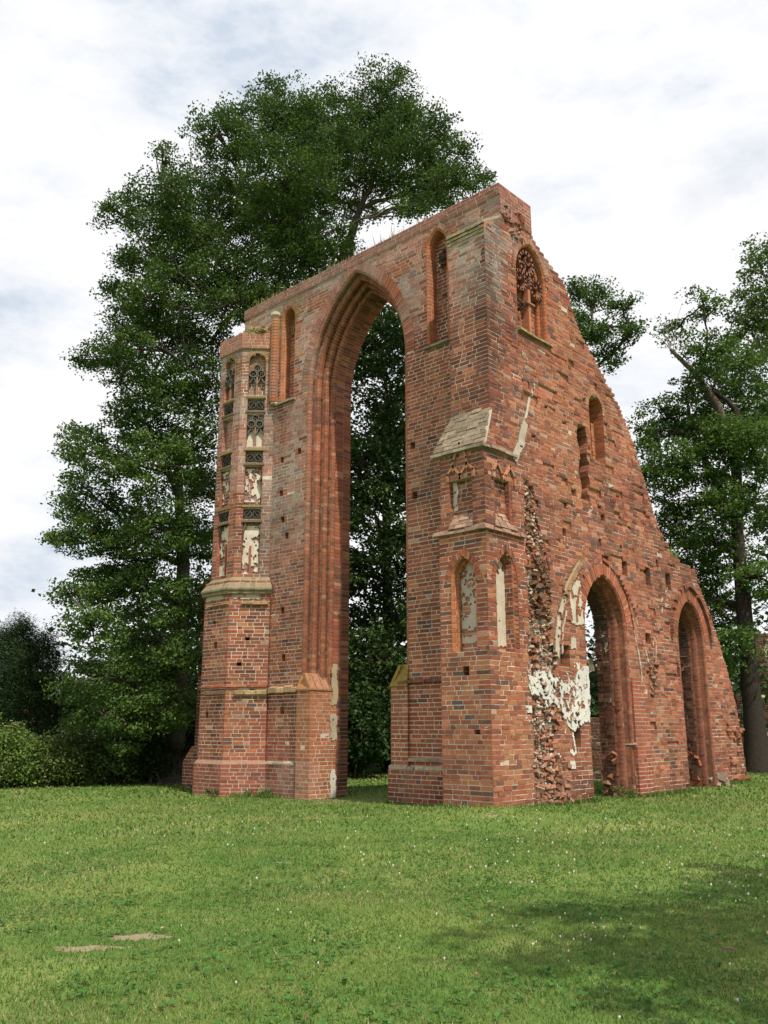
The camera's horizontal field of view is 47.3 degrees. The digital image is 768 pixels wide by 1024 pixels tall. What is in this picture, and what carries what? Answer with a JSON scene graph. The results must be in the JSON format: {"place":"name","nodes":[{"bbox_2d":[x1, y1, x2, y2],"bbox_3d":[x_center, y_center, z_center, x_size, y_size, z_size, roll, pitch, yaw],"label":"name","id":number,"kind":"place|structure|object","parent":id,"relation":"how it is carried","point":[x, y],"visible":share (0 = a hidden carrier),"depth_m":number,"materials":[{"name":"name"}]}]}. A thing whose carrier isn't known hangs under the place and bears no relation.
{"place":"outdoors","nodes":[
{"label":"outdoors","id":0,"kind":"place"},
{"bbox_2d":[0,763,767,1023],"bbox_3d":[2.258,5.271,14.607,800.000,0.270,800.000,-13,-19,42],"label":"ground","id":1,"kind":"structure","parent":0,"point":[522,823],"depth_m":8.08,"materials":[{"name":"green plant"}]},
{"bbox_2d":[0,712,54,787],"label":"hedge bush","id":2,"kind":"object","parent":1,"relation":"on","point":[18,771],"visible":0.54,"depth_m":26.12,"materials":[{"name":"green plant"}]},
{"bbox_2d":[0,718,83,787],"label":"hedge bush","id":3,"kind":"object","parent":1,"relation":"on","point":[9,783],"visible":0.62,"depth_m":26.30,"materials":[{"name":"green plant"}]},
{"bbox_2d":[0,607,98,739],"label":"yew tree","id":4,"kind":"object","parent":1,"relation":"on","point":[24,657],"visible":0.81,"depth_m":32.56,"materials":[{"name":"green plant"}]},
{"bbox_2d":[22,723,107,786],"bbox_3d":[-10.036,7.511,27.391,2.701,2.065,2.862,-13,-19,42],"label":"hedge bush","id":5,"kind":"object","parent":1,"relation":"on","point":[79,776],"visible":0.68,"depth_m":26.90,"materials":[{"name":"green plant"}]},
{"bbox_2d":[53,945,131,951],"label":"bare soil","id":6,"kind":"structure","parent":1,"relation":"on","point":[91,947],"depth_m":6.77,"materials":[{"name":"beige soil"}]},
{"bbox_2d":[79,727,141,785],"bbox_3d":[-8.771,7.564,28.070,2.285,2.292,2.900,2,-14,-8],"label":"hedge bush","id":7,"kind":"object","parent":1,"relation":"on","point":[105,769],"visible":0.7,"depth_m":27.43,"materials":[{"name":"green plant"}]},
{"bbox_2d":[35,348,220,783],"bbox_3d":[-7.860,1.916,29.611,7.498,13.969,7.691,5,-15,-18],"label":"lime tree","id":8,"kind":"object","parent":1,"relation":"on","point":[129,705],"visible":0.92,"depth_m":28.36,"materials":[{"name":"green plant"}]},
{"bbox_2d":[110,933,171,940],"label":"bare soil","id":9,"kind":"structure","parent":1,"relation":"on","point":[136,937],"depth_m":7.13,"materials":[{"name":"beige soil"}]},
{"bbox_2d":[110,717,189,783],"bbox_3d":[-7.655,7.682,28.632,2.585,2.324,2.963,-13,-19,42],"label":"hedge bush","id":10,"kind":"object","parent":1,"relation":"on","point":[151,757],"visible":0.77,"depth_m":28.05,"materials":[{"name":"green plant"}]},
{"bbox_2d":[178,712,195,756],"bbox_3d":[-6.511,7.792,29.713,2.323,2.629,2.771,-2,-14,6],"label":"hedge bush","id":11,"kind":"object","parent":1,"relation":"on","point":[190,739],"visible":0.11,"depth_m":29.08,"materials":[{"name":"green plant"}]},
{"bbox_2d":[204,786,273,795],"bbox_3d":[-3.842,7.407,23.224,1.985,0.361,0.424,-3,-14,12],"label":"weed","id":12,"kind":"object","parent":1,"relation":"on","point":[207,791],"visible":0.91,"depth_m":23.21,"materials":[{"name":"green plant"}]},
{"bbox_2d":[58,51,500,404],"bbox_3d":[-3.808,-5.327,31.858,16.595,29.120,9.689,0,-14,0],"label":"oak tree","id":13,"kind":"object","parent":1,"relation":"on","point":[323,141],"visible":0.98,"depth_m":31.53,"materials":[{"name":"green plant"}]},
{"bbox_2d":[306,799,385,801],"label":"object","id":14,"kind":"structure","parent":1,"relation":"on","point":[332,800],"depth_m":21.91,"materials":[{"name":"soil"}]},
{"bbox_2d":[347,677,390,778],"bbox_3d":[-1.291,7.832,31.922,4.202,3.623,3.951,-13,-19,42],"label":"undergrowth bush","id":15,"kind":"object","parent":1,"relation":"on","point":[362,750],"visible":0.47,"depth_m":31.40,"materials":[{"name":"green plant"}]},
{"bbox_2d":[348,302,406,771],"bbox_3d":[0.885,0.553,39.433,9.656,21.554,11.431,-13,-19,42],"label":"maple tree","id":16,"kind":"object","parent":1,"relation":"on","point":[383,448],"visible":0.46,"depth_m":36.81,"materials":[{"name":"green plant"}]},
{"bbox_2d":[0,837,767,1023],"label":"clover","id":17,"kind":"object","parent":1,"relation":"on","point":[473,993],"visible":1,"depth_m":7.27,"materials":[{"name":"green plant"}]},
{"bbox_2d":[15,525,767,768],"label":"woodland","id":18,"kind":"object","parent":1,"relation":"on","point":[593,679],"visible":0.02,"depth_m":40.11,"materials":[{"name":"green plant"}]},
{"bbox_2d":[44,809,767,1018],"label":"clover flower","id":19,"kind":"object","parent":1,"relation":"on","point":[619,1016],"visible":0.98,"depth_m":9.36,"materials":[{"name":"white plant"}]},
{"bbox_2d":[181,183,750,806],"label":"ruined church","id":20,"kind":"structure","parent":1,"relation":"on","point":[531,527],"depth_m":22.55,"materials":[{"name":"brick"}]},
{"bbox_2d":[228,324,266,338],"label":"wall grass","id":21,"kind":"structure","parent":20,"relation":"on","point":[252,331],"depth_m":26.70,"materials":[{"name":"green plant"}]},
{"bbox_2d":[250,216,424,307],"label":"wall grass","id":22,"kind":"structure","parent":20,"relation":"on","point":[328,265],"depth_m":25.45,"materials":[{"name":"green plant"}]},
{"bbox_2d":[663,540,678,558],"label":"wall grass","id":23,"kind":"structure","parent":20,"relation":"on","point":[675,555],"depth_m":25.40,"materials":[{"name":"green plant"}]},
{"bbox_2d":[226,778,755,807],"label":"verge grass","id":24,"kind":"structure","parent":1,"relation":"on","point":[652,794],"depth_m":21.54,"materials":[{"name":"green plant"}]},
{"bbox_2d":[589,686,599,716],"bbox_3d":[7.355,7.874,32.323,3.801,3.758,3.843,4,-14,-15],"label":"undergrowth bush","id":25,"kind":"object","parent":1,"relation":"on","point":[594,710],"visible":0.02,"depth_m":31.80,"materials":[{"name":"green plant"}]},
{"bbox_2d":[590,717,602,780],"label":"ruined wall","id":26,"kind":"structure","parent":1,"relation":"on","point":[596,747],"depth_m":29.35,"materials":[{"name":"brick"}]},
{"bbox_2d":[561,273,649,375],"bbox_3d":[8.195,-0.509,33.156,4.664,19.997,5.444,-6,-15,21],"label":"oak tree","id":27,"kind":"object","parent":1,"relation":"on","point":[627,328],"visible":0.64,"depth_m":34.18,"materials":[{"name":"green plant"}]},
{"bbox_2d":[590,784,637,802],"bbox_3d":[5.322,6.669,20.825,0.622,0.412,2.390,-11,-18,38],"label":"weed","id":28,"kind":"object","parent":1,"relation":"on","point":[629,793],"visible":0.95,"depth_m":21.39,"materials":[{"name":"green plant"}]},
{"bbox_2d":[625,284,767,772],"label":"oak tree","id":29,"kind":"object","parent":1,"relation":"on","point":[734,437],"visible":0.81,"depth_m":34.20,"materials":[{"name":"green plant"}]},
{"bbox_2d":[722,946,736,951],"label":"fallen leaf","id":30,"kind":"object","parent":1,"relation":"on","point":[729,948],"visible":1,"depth_m":6.41,"materials":[{"name":"brown plant"}]},
{"bbox_2d":[716,232,767,556],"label":"oak tree","id":31,"kind":"object","parent":1,"relation":"on","point":[759,325],"visible":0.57,"depth_m":40.92,"materials":[{"name":"green plant"}]},
{"bbox_2d":[735,695,767,743],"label":"ruined wall","id":32,"kind":"structure","parent":1,"relation":"on","point":[739,704],"depth_m":36.33,"materials":[{"name":"brick"}]},
{"bbox_2d":[755,633,767,723],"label":"ruined wall","id":33,"kind":"structure","parent":1,"relation":"on","point":[763,643],"depth_m":38.32,"materials":[{"name":"brick"}]},
{"bbox_2d":[0,0,767,696],"label":"sky","id":34,"kind":"structure","parent":0,"point":[633,134],"materials":[{"name":"white"}]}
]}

